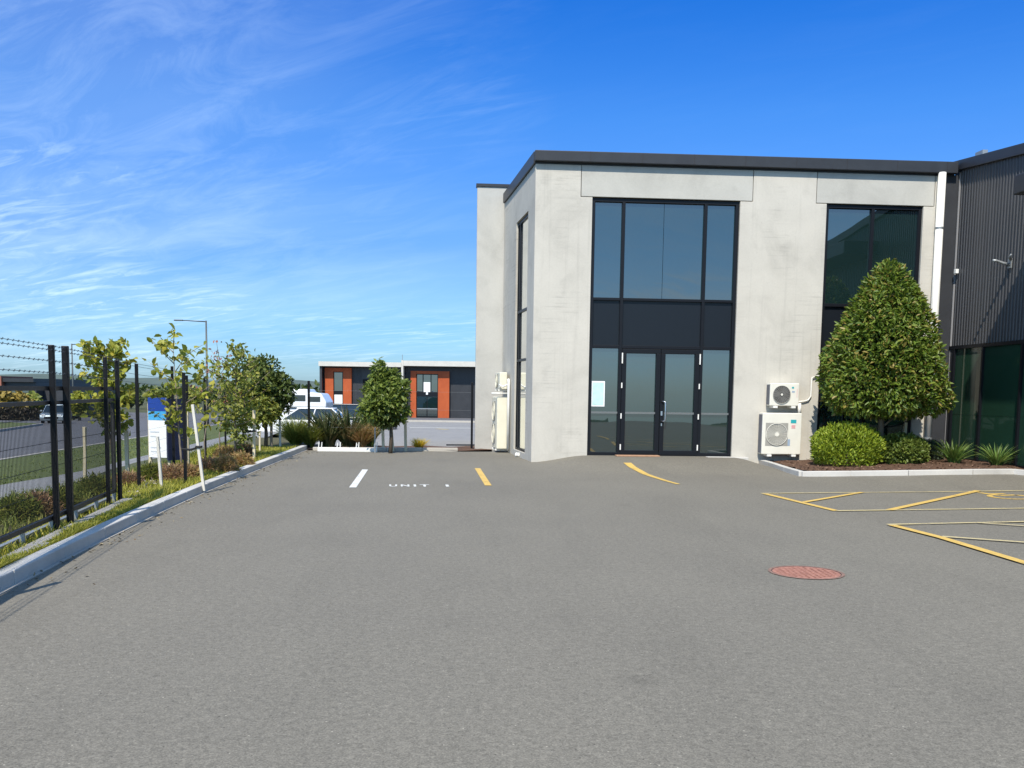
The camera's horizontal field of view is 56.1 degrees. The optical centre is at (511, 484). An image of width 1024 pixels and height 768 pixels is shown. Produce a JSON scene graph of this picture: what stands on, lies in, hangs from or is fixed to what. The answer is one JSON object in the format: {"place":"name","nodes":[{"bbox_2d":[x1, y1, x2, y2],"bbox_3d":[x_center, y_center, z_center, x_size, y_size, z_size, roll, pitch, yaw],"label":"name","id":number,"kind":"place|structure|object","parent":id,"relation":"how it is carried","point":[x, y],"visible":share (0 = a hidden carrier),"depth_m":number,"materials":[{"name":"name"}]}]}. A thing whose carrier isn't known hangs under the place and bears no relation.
{"place":"outdoors","nodes":[
{"label":"outdoors","id":0,"kind":"place"},
{"bbox_2d":[0,420,61,424],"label":"side road","id":1,"kind":"structure","parent":0,"point":[29,421],"depth_m":81.62,"materials":[{"name":"grey asphalt"}]},
{"bbox_2d":[40,404,62,423],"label":"road car","id":2,"kind":"object","parent":1,"relation":"on","point":[44,413],"visible":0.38,"depth_m":76.14,"materials":[{"name":"silver metal"}]},
{"bbox_2d":[70,390,90,420],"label":"distant tree","id":3,"kind":"object","parent":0,"point":[76,395],"visible":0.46,"depth_m":91.40,"materials":[{"name":"green plant"}]},
{"bbox_2d":[0,412,232,458],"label":"road","id":4,"kind":"structure","parent":0,"point":[144,422],"depth_m":49.95,"materials":[{"name":"grey asphalt"}]},
{"bbox_2d":[0,423,241,484],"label":"grass verge","id":5,"kind":"object","parent":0,"point":[211,433],"depth_m":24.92,"materials":[{"name":"green plant"}]},
{"bbox_2d":[0,431,277,499],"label":"footpath","id":6,"kind":"structure","parent":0,"point":[62,478],"depth_m":19.80,"materials":[{"name":"concrete"}]},
{"bbox_2d":[0,387,282,476],"bbox_3d":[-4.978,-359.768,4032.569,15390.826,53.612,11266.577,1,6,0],"label":"ground","id":7,"kind":"structure","parent":0,"point":[143,408],"depth_m":140.08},
{"bbox_2d":[0,391,17,411],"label":"distant tree","id":8,"kind":"object","parent":7,"relation":"on","point":[5,396],"visible":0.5,"depth_m":93.37,"materials":[{"name":"green plant"}]},
{"bbox_2d":[0,407,43,420],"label":"hedge","id":9,"kind":"object","parent":7,"relation":"on","point":[29,414],"visible":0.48,"depth_m":89.38,"materials":[{"name":"green plant"}]},
{"bbox_2d":[12,391,33,408],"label":"distant tree","id":10,"kind":"object","parent":7,"relation":"on","point":[20,396],"visible":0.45,"depth_m":94.26,"materials":[{"name":"green plant"}]},
{"bbox_2d":[26,391,44,408],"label":"distant tree","id":11,"kind":"object","parent":7,"relation":"on","point":[35,396],"visible":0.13,"depth_m":96.52,"materials":[{"name":"green plant"}]},
{"bbox_2d":[0,376,120,416],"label":"industrial building","id":12,"kind":"structure","parent":7,"relation":"on","point":[16,381],"depth_m":101.10,"materials":[{"name":"grey metal"}]},
{"bbox_2d":[146,388,170,401],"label":"distant tree","id":13,"kind":"object","parent":7,"relation":"on","point":[165,394],"visible":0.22,"depth_m":158.78,"materials":[{"name":"green plant"}]},
{"bbox_2d":[177,385,203,404],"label":"distant tree","id":14,"kind":"object","parent":7,"relation":"on","point":[191,396],"visible":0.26,"depth_m":148.75,"materials":[{"name":"green plant"}]},
{"bbox_2d":[174,319,208,424],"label":"street lamp","id":15,"kind":"object","parent":7,"relation":"on","point":[206,352],"visible":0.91,"depth_m":74.24,"materials":[{"name":"grey metal"}]},
{"bbox_2d":[70,374,319,394],"bbox_3d":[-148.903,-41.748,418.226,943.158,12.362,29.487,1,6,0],"label":"tree belt","id":16,"kind":"object","parent":7,"relation":"on","point":[143,387],"depth_m":414.15,"materials":[{"name":"green plant"}]},
{"bbox_2d":[318,355,474,417],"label":"industrial building","id":17,"kind":"structure","parent":7,"relation":"on","point":[439,389],"depth_m":93.10,"materials":[{"name":"grey"}]},
{"bbox_2d":[334,372,342,403],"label":"window","id":18,"kind":"structure","parent":17,"relation":"in","point":[338,376],"depth_m":93.08,"materials":[{"name":"grey glass"}]},
{"bbox_2d":[416,374,437,417],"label":"window","id":19,"kind":"structure","parent":17,"relation":"in","point":[427,384],"depth_m":93.10,"materials":[{"name":"grey glass"}]},
{"bbox_2d":[407,420,474,422],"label":"car park kerb","id":20,"kind":"object","parent":7,"relation":"on","point":[439,421],"depth_m":81.87,"materials":[{"name":"concrete"}]},
{"bbox_2d":[475,150,958,463],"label":"office building","id":21,"kind":"structure","parent":7,"relation":"on","point":[686,304],"depth_m":22.01,"materials":[{"name":"concrete"}]},
{"bbox_2d":[492,397,507,450],"bbox_3d":[-0.327,-1.620,25.592,0.348,1.410,0.962,0,6,-9],"label":"air conditioner","id":22,"kind":"object","parent":21,"relation":"attached to","point":[499,423],"visible":1,"depth_m":25.15,"materials":[{"name":"grey metal"}]},
{"bbox_2d":[491,378,509,448],"bbox_3d":[-0.303,-1.833,25.040,0.483,1.840,0.166,1,6,0],"label":"conduit","id":23,"kind":"object","parent":21,"relation":"attached to","point":[508,401],"visible":1,"depth_m":24.96,"materials":[{"name":"plastic"}]},
{"bbox_2d":[495,372,506,390],"bbox_3d":[-0.277,-2.715,25.492,0.278,0.490,0.812,0,6,-9],"label":"air conditioner","id":24,"kind":"object","parent":21,"relation":"attached to","point":[501,378],"visible":0.98,"depth_m":25.10,"materials":[{"name":"grey"}]},
{"bbox_2d":[515,214,527,452],"bbox_3d":[0.299,-3.632,23.463,0.090,5.660,1.720,0,6,-9],"label":"side window","id":25,"kind":"structure","parent":21,"relation":"in","point":[523,225],"depth_m":23.78,"materials":[{"name":"glass"}]},
{"bbox_2d":[591,381,604,405],"bbox_3d":[1.977,-2.078,22.073,0.310,0.580,0.011,0,6,-4],"label":"notice","id":26,"kind":"object","parent":21,"relation":"attached to","point":[597,393],"visible":1,"depth_m":22.07,"materials":[{"name":"white"}]},
{"bbox_2d":[619,349,660,454],"bbox_3d":[2.949,-1.890,22.129,0.910,2.422,0.125,0,6,-4],"label":"glass door","id":27,"kind":"structure","parent":21,"relation":"in","point":[641,368],"depth_m":22.14,"materials":[{"name":"black metal"}]},
{"bbox_2d":[587,198,739,456],"bbox_3d":[3.445,-3.509,22.013,3.376,5.862,0.130,0,6,-4],"label":"shopfront window","id":28,"kind":"structure","parent":21,"relation":"in","point":[690,304],"depth_m":21.96,"materials":[{"name":"black metal"}]},
{"bbox_2d":[658,349,700,454],"bbox_3d":[3.866,-1.880,22.161,0.914,2.422,0.188,0,6,-4],"label":"glass door","id":29,"kind":"structure","parent":21,"relation":"in","point":[679,375],"depth_m":22.20,"materials":[{"name":"clear glass"}]},
{"bbox_2d":[758,413,801,456],"bbox_3d":[6.173,-1.144,22.165,0.932,1.000,0.338,0,6,-4],"label":"air conditioner","id":30,"kind":"object","parent":21,"relation":"attached to","point":[779,433],"visible":1,"depth_m":22.02,"materials":[{"name":"grey"}]},
{"bbox_2d":[766,383,798,407],"bbox_3d":[6.220,-2.035,22.092,0.692,0.570,0.318,0,6,-4],"label":"air conditioner","id":31,"kind":"object","parent":21,"relation":"attached to","point":[782,394],"visible":1,"depth_m":21.96,"materials":[{"name":"grey"}]},
{"bbox_2d":[816,204,921,457],"bbox_3d":[8.271,-3.436,22.367,2.276,5.942,0.100,0,6,-4],"label":"window","id":32,"kind":"structure","parent":21,"relation":"in","point":[857,237],"depth_m":22.20,"materials":[{"name":"black glass"}]},
{"bbox_2d":[923,172,946,439],"bbox_3d":[9.768,-3.792,22.222,0.192,6.660,0.206,0,6,-4],"label":"downpipe","id":33,"kind":"object","parent":21,"relation":"attached to","point":[938,244],"visible":0.56,"depth_m":22.01,"materials":[{"name":"plastic"}]},
{"bbox_2d":[944,143,1023,468],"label":"warehouse","id":34,"kind":"structure","parent":7,"relation":"on","point":[986,363],"depth_m":20.84,"materials":[{"name":"grey metal"}]},
{"bbox_2d":[992,254,1012,268],"bbox_3d":[10.217,-4.634,19.934,0.380,0.268,0.269,0,6,-4],"label":"wall bracket","id":35,"kind":"object","parent":34,"relation":"attached to","point":[1009,263],"depth_m":19.99,"materials":[{"name":"grey metal"}]},
{"bbox_2d":[0,437,317,555],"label":"planting strip","id":36,"kind":"object","parent":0,"point":[283,441],"visible":0.08,"depth_m":26.45,"materials":[{"name":"soil"}]},
{"bbox_2d":[0,491,46,523],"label":"tussock","id":37,"kind":"object","parent":36,"relation":"on","point":[31,507],"visible":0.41,"depth_m":10.81,"materials":[{"name":"green plant"}]},
{"bbox_2d":[16,489,63,516],"bbox_3d":[-5.533,0.285,11.230,0.643,0.490,0.638,1,6,0],"label":"tussock","id":38,"kind":"object","parent":36,"relation":"on","point":[49,499],"visible":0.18,"depth_m":11.15,"materials":[{"name":"brown plant"}]},
{"bbox_2d":[0,498,132,558],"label":"fence footing","id":39,"kind":"object","parent":36,"relation":"on","point":[87,517],"visible":0.38,"depth_m":10.46,"materials":[{"name":"concrete"}]},
{"bbox_2d":[76,471,111,496],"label":"tussock","id":40,"kind":"object","parent":36,"relation":"on","point":[84,485],"visible":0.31,"depth_m":13.43,"materials":[{"name":"green plant"}]},
{"bbox_2d":[75,336,137,441],"bbox_3d":[-6.320,-1.121,15.027,0.926,2.378,0.905,-2,6,-24],"label":"young tree","id":41,"kind":"object","parent":36,"relation":"on","point":[114,349],"visible":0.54,"depth_m":14.87,"materials":[{"name":"green plant"}]},
{"bbox_2d":[0,337,226,530],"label":"security fence","id":42,"kind":"object","parent":36,"relation":"on","point":[64,351],"visible":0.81,"depth_m":11.93,"materials":[{"name":"black metal"}]},
{"bbox_2d":[0,386,116,550],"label":"sliding gate","id":43,"kind":"structure","parent":42,"relation":"attached to","point":[20,532],"depth_m":9.83,"materials":[{"name":"black metal"}]},
{"bbox_2d":[0,437,238,534],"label":"bank planting","id":44,"kind":"object","parent":36,"relation":"on","point":[191,454],"visible":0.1,"depth_m":13.34,"materials":[{"name":"green plant"}]},
{"bbox_2d":[124,430,129,471],"bbox_3d":[-6.205,-0.432,15.476,0.066,0.877,0.055,1,6,0],"label":"tree stake","id":45,"kind":"object","parent":36,"relation":"on","point":[127,465],"visible":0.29,"depth_m":15.45,"materials":[{"name":"grey wood"}]},
{"bbox_2d":[111,469,145,486],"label":"tussock","id":46,"kind":"object","parent":36,"relation":"on","point":[127,475],"visible":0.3,"depth_m":14.68,"materials":[{"name":"brown plant"}]},
{"bbox_2d":[0,443,297,567],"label":"ground cover","id":47,"kind":"object","parent":36,"relation":"on","point":[155,491],"visible":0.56,"depth_m":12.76,"materials":[{"name":"green plant"}]},
{"bbox_2d":[134,461,167,479],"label":"tussock","id":48,"kind":"object","parent":36,"relation":"on","point":[146,471],"visible":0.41,"depth_m":15.31,"materials":[{"name":"green plant"}]},
{"bbox_2d":[156,436,162,485],"bbox_3d":[-5.235,-0.292,14.266,0.089,0.833,0.040,1,6,0],"label":"tree stake","id":49,"kind":"object","parent":36,"relation":"on","point":[159,461],"visible":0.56,"depth_m":14.25,"materials":[{"name":"white wood"}]},
{"bbox_2d":[147,397,189,465],"bbox_3d":[-6.169,-0.779,17.251,0.701,1.542,0.346,-1,6,-18],"label":"signboard","id":50,"kind":"object","parent":36,"relation":"on","point":[153,422],"visible":0.59,"depth_m":17.15,"materials":[{"name":"white"}]},
{"bbox_2d":[153,463,189,480],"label":"tussock","id":51,"kind":"object","parent":36,"relation":"on","point":[176,471],"visible":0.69,"depth_m":15.35,"materials":[{"name":"brown plant"}]},
{"bbox_2d":[142,323,216,462],"bbox_3d":[-5.482,-1.313,15.762,1.095,2.593,1.264,1,6,0],"label":"young tree","id":52,"kind":"object","parent":36,"relation":"on","point":[162,345],"visible":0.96,"depth_m":15.79,"materials":[{"name":"green plant"}]},
{"bbox_2d":[182,372,186,482],"bbox_3d":[-5.091,-0.835,14.927,0.044,1.790,0.044,1,6,0],"label":"garden post","id":53,"kind":"object","parent":36,"relation":"on","point":[184,424],"visible":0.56,"depth_m":14.90,"materials":[{"name":"black"}]},
{"bbox_2d":[175,462,199,478],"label":"tussock","id":54,"kind":"object","parent":36,"relation":"on","point":[192,471],"visible":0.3,"depth_m":15.88,"materials":[{"name":"beige plant"}]},
{"bbox_2d":[189,350,228,457],"bbox_3d":[-6.236,-1.552,19.504,0.928,2.330,0.695,-2,6,-24],"label":"young tree","id":55,"kind":"object","parent":36,"relation":"on","point":[202,367],"visible":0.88,"depth_m":19.45,"materials":[{"name":"green plant"}]},
{"bbox_2d":[194,455,223,470],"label":"tussock","id":56,"kind":"object","parent":36,"relation":"on","point":[206,462],"visible":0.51,"depth_m":17.22,"materials":[{"name":"brown plant"}]},
{"bbox_2d":[190,340,241,445],"bbox_3d":[-6.454,-1.869,21.333,1.018,2.604,0.931,3,6,19],"label":"young tree","id":57,"kind":"object","parent":36,"relation":"on","point":[227,356],"visible":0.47,"depth_m":21.27,"materials":[{"name":"green plant"}]},
{"bbox_2d":[212,444,234,456],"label":"tussock","id":58,"kind":"object","parent":36,"relation":"on","point":[227,449],"visible":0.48,"depth_m":20.40,"materials":[{"name":"brown plant"}]},
{"bbox_2d":[210,451,241,473],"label":"tussock","id":59,"kind":"object","parent":36,"relation":"on","point":[228,461],"visible":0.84,"depth_m":17.13,"materials":[{"name":"green plant"}]},
{"bbox_2d":[209,339,273,453],"bbox_3d":[-5.778,-1.765,20.406,1.384,2.598,1.369,1,6,0],"label":"young tree","id":60,"kind":"object","parent":36,"relation":"on","point":[240,354],"visible":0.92,"depth_m":20.34,"materials":[{"name":"green plant"}]},
{"bbox_2d":[230,450,257,465],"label":"tussock","id":61,"kind":"object","parent":36,"relation":"on","point":[243,458],"visible":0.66,"depth_m":18.60,"materials":[{"name":"beige plant"}]},
{"bbox_2d":[218,368,270,442],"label":"young tree","id":62,"kind":"object","parent":36,"relation":"on","point":[258,406],"visible":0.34,"depth_m":21.48,"materials":[{"name":"green plant"}]},
{"bbox_2d":[236,442,257,456],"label":"tussock","id":63,"kind":"object","parent":36,"relation":"on","point":[248,448],"visible":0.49,"depth_m":21.04,"materials":[{"name":"green plant"}]},
{"bbox_2d":[243,410,256,457],"bbox_3d":[-5.635,-1.041,20.615,0.326,1.094,0.110,2,6,14],"label":"tree stake","id":64,"kind":"object","parent":36,"relation":"on","point":[254,430],"visible":0.69,"depth_m":20.58,"materials":[{"name":"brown wood"}]},
{"bbox_2d":[230,353,298,446],"bbox_3d":[-6.281,-2.071,24.325,1.717,2.520,1.313,-2,6,-26],"label":"broadleaf tree","id":65,"kind":"object","parent":36,"relation":"on","point":[279,397],"visible":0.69,"depth_m":24.12,"materials":[{"name":"green plant"}]},
{"bbox_2d":[268,415,318,443],"bbox_3d":[-5.965,-1.495,26.477,1.863,0.934,1.878,1,6,0],"label":"grass shrub","id":66,"kind":"object","parent":36,"relation":"on","point":[287,433],"visible":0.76,"depth_m":26.24,"materials":[{"name":"green plant"}]},
{"bbox_2d":[288,423,331,447],"bbox_3d":[-5.542,-1.371,26.302,1.387,0.732,1.392,1,6,0],"label":"grass shrub","id":67,"kind":"object","parent":36,"relation":"on","point":[310,438],"visible":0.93,"depth_m":26.11,"materials":[{"name":"green plant"}]},
{"bbox_2d":[0,374,319,389],"bbox_3d":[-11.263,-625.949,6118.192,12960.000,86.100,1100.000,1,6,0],"label":"hills","id":68,"kind":"structure","parent":0,"point":[150,381],"depth_m":6059.02,"materials":[{"name":"green plant"}]},
{"bbox_2d":[355,357,412,452],"bbox_3d":[-3.235,-1.961,24.265,1.475,2.507,1.277,1,6,0],"label":"broadleaf tree","id":69,"kind":"object","parent":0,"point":[384,403],"visible":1,"depth_m":24.04,"materials":[{"name":"green plant"}]},
{"bbox_2d":[309,422,504,451],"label":"car park","id":70,"kind":"structure","parent":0,"point":[435,433],"depth_m":48.86,"materials":[{"name":"grey asphalt"}]},
{"bbox_2d":[244,389,332,436],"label":"campervan","id":71,"kind":"object","parent":70,"relation":"on","point":[317,399],"visible":0.23,"depth_m":51.79,"materials":[{"name":"white paint"}]},
{"bbox_2d":[276,407,352,432],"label":"parked car","id":72,"kind":"object","parent":70,"relation":"on","point":[297,412],"visible":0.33,"depth_m":45.21,"materials":[{"name":"white paint"}]},
{"bbox_2d":[330,404,397,429],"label":"parked car","id":73,"kind":"object","parent":70,"relation":"on","point":[351,408],"visible":0.07,"depth_m":57.14,"materials":[{"name":"black paint"}]},
{"bbox_2d":[307,445,491,450],"bbox_3d":[-3.026,-1.016,26.803,5.312,0.095,2.781,0,6,-7],"label":"planting bed","id":74,"kind":"object","parent":70,"relation":"on","point":[464,448],"visible":0.38,"depth_m":27.24,"materials":[{"name":"brown soil"}]},
{"bbox_2d":[294,409,359,446],"bbox_3d":[-5.144,-1.600,26.689,2.291,1.126,2.204,1,6,0],"label":"flax","id":75,"kind":"object","parent":74,"relation":"on","point":[327,441],"visible":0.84,"depth_m":26.46,"materials":[{"name":"green plant"}]},
{"bbox_2d":[307,404,384,446],"bbox_3d":[-4.608,-1.660,26.839,2.605,1.232,2.468,1,6,0],"label":"flax","id":76,"kind":"object","parent":74,"relation":"on","point":[345,440],"visible":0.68,"depth_m":26.52,"materials":[{"name":"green plant"}]},
{"bbox_2d":[341,423,384,446],"bbox_3d":[-4.124,-1.407,26.631,1.348,0.781,1.406,1,6,0],"label":"grass shrub","id":77,"kind":"object","parent":74,"relation":"on","point":[362,438],"visible":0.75,"depth_m":26.45,"materials":[{"name":"brown plant"}]},
{"bbox_2d":[307,381,474,448],"bbox_3d":[-3.301,-1.900,26.556,4.603,1.880,0.068,0,6,-10],"label":"wire fence","id":78,"kind":"object","parent":74,"relation":"on","point":[308,394],"visible":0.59,"depth_m":26.86,"materials":[{"name":"black"}]},
{"bbox_2d":[410,437,429,447],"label":"golden tuft","id":79,"kind":"object","parent":74,"relation":"on","point":[421,443],"visible":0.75,"depth_m":25.77,"materials":[{"name":"gold plant"}]},
{"bbox_2d":[407,417,474,420],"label":"car park footway","id":80,"kind":"structure","parent":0,"point":[463,419],"depth_m":87.50,"materials":[{"name":"concrete"}]},
{"bbox_2d":[0,450,1023,767],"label":"asphalt yard","id":81,"kind":"structure","parent":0,"point":[310,608],"depth_m":6.62,"materials":[{"name":"grey asphalt"}]},
{"bbox_2d":[0,445,306,590],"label":"yard kerb","id":82,"kind":"structure","parent":81,"relation":"on","point":[22,568],"depth_m":10.25,"materials":[{"name":"concrete"}]},
{"bbox_2d":[0,449,308,594],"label":"kerb footing","id":83,"kind":"object","parent":81,"relation":"on","point":[14,585],"visible":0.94,"depth_m":10.20,"materials":[{"name":"concrete"}]},
{"bbox_2d":[181,404,205,490],"bbox_3d":[-4.866,-0.555,14.572,0.470,1.310,0.120,3,6,25],"label":"tree stake","id":84,"kind":"object","parent":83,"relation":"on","point":[197,446],"visible":1,"depth_m":14.50,"materials":[{"name":"beige wood"}]},
{"bbox_2d":[12,450,317,591],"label":"leaf litter","id":85,"kind":"object","parent":81,"relation":"on","point":[101,543],"visible":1,"depth_m":10.39,"materials":[{"name":"brown plant"}]},
{"bbox_2d":[318,442,377,451],"bbox_3d":[-4.240,-0.963,24.773,1.536,0.252,0.050,1,6,-3],"label":"garden edging","id":86,"kind":"object","parent":81,"relation":"on","point":[340,449],"visible":0.94,"depth_m":24.76,"materials":[{"name":"white paint"}]},
{"bbox_2d":[350,469,366,486],"bbox_3d":[-2.777,-0.120,17.483,0.115,0.001,3.580,0,6,-5],"label":"painted line","id":87,"kind":"object","parent":81,"relation":"on","point":[357,480],"visible":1,"depth_m":17.29,"materials":[{"name":"white paint"}]},
{"bbox_2d":[313,447,457,451],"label":"kerb","id":88,"kind":"structure","parent":81,"relation":"on","point":[409,449],"depth_m":25.42,"materials":[{"name":"concrete"}]},
{"bbox_2d":[475,468,490,484],"bbox_3d":[-0.561,-0.155,18.155,0.115,0.001,3.653,0,6,-5],"label":"painted line","id":89,"kind":"object","parent":81,"relation":"on","point":[484,479],"visible":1,"depth_m":18.03,"materials":[{"name":"yellow paint"}]},
{"bbox_2d":[624,463,678,483],"bbox_3d":[2.685,-0.231,18.822,0.183,0.110,3.607,0,6,-7],"label":"painted line","id":90,"kind":"object","parent":81,"relation":"on","point":[631,465],"visible":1,"depth_m":19.34,"materials":[{"name":"yellow paint"}]},
{"bbox_2d":[766,494,835,510],"bbox_3d":[4.319,0.262,14.495,0.110,0.001,2.239,0,6,-11],"label":"painted line","id":91,"kind":"object","parent":81,"relation":"on","point":[802,502],"visible":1,"depth_m":14.36,"materials":[{"name":"yellow paint"}]},
{"bbox_2d":[768,565,844,578],"bbox_3d":[2.670,0.811,8.718,0.670,0.029,0.670,1,6,0],"label":"manhole cover","id":92,"kind":"object","parent":81,"relation":"on","point":[803,572],"visible":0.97,"depth_m":8.71,"materials":[{"name":"red"}]},
{"bbox_2d":[759,459,1023,476],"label":"bed kerb","id":93,"kind":"structure","parent":81,"relation":"on","point":[793,471],"depth_m":18.89,"materials":[{"name":"concrete"}]},
{"bbox_2d":[770,457,1023,470],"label":"mulch bed","id":94,"kind":"object","parent":93,"relation":"in","point":[904,466],"visible":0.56,"depth_m":19.98,"materials":[{"name":"brown wood"}]},
{"bbox_2d":[809,420,886,466],"bbox_3d":[7.246,-0.883,20.705,1.681,1.036,1.652,1,6,0],"label":"rounded shrub","id":95,"kind":"object","parent":94,"relation":"on","point":[869,438],"visible":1,"depth_m":20.30,"materials":[{"name":"green plant"}]},
{"bbox_2d":[814,257,958,435],"bbox_3d":[8.104,-2.660,20.886,2.862,4.489,2.946,1,6,0],"label":"conical tree","id":96,"kind":"object","parent":94,"relation":"on","point":[900,388],"visible":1,"depth_m":20.20,"materials":[{"name":"green plant"}]},
{"bbox_2d":[873,431,930,463],"bbox_3d":[8.402,-0.759,20.715,1.246,0.768,1.252,1,6,0],"label":"rounded shrub","id":97,"kind":"object","parent":94,"relation":"on","point":[915,449],"visible":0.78,"depth_m":20.36,"materials":[{"name":"green plant"}]},
{"bbox_2d":[926,438,945,459],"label":"rounded shrub","id":98,"kind":"object","parent":94,"relation":"on","point":[933,443],"visible":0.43,"depth_m":21.23,"materials":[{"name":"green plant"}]},
{"bbox_2d":[931,439,984,462],"bbox_3d":[9.478,-0.708,20.556,1.289,0.553,1.218,1,6,0],"label":"strappy plant","id":99,"kind":"object","parent":94,"relation":"on","point":[954,455],"visible":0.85,"depth_m":20.45,"materials":[{"name":"green plant"}]},
{"bbox_2d":[971,443,1020,464],"bbox_3d":[10.063,-0.607,19.870,1.171,0.503,1.124,1,6,0],"label":"strappy plant","id":100,"kind":"object","parent":94,"relation":"on","point":[995,458],"visible":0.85,"depth_m":19.80,"materials":[{"name":"green plant"}]},
{"bbox_2d":[814,490,1022,492],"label":"painted line","id":101,"kind":"object","parent":81,"relation":"on","point":[923,491],"visible":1,"depth_m":16.32,"materials":[{"name":"yellow paint"}]},
{"bbox_2d":[836,508,1019,510],"bbox_3d":[6.218,0.358,13.759,3.453,0.001,0.085,0,6,-12],"label":"painted line","id":102,"kind":"object","parent":81,"relation":"on","point":[933,509],"visible":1,"depth_m":13.69,"materials":[{"name":"yellow paint"}]},
{"bbox_2d":[886,490,978,509],"bbox_3d":[6.678,0.235,15.053,0.110,0.005,4.035,6,7,42],"label":"painted line","id":103,"kind":"object","parent":81,"relation":"on","point":[913,504],"visible":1,"depth_m":14.86,"materials":[{"name":"yellow paint"}]},
{"bbox_2d":[890,525,1023,563],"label":"painted line","id":104,"kind":"object","parent":81,"relation":"on","point":[977,548],"visible":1,"depth_m":10.43,"materials":[{"name":"yellow paint"}]},
{"bbox_2d":[0,0,1023,381],"label":"sky","id":105,"kind":"structure","parent":0,"point":[297,180],"materials":[{"name":"blue"}]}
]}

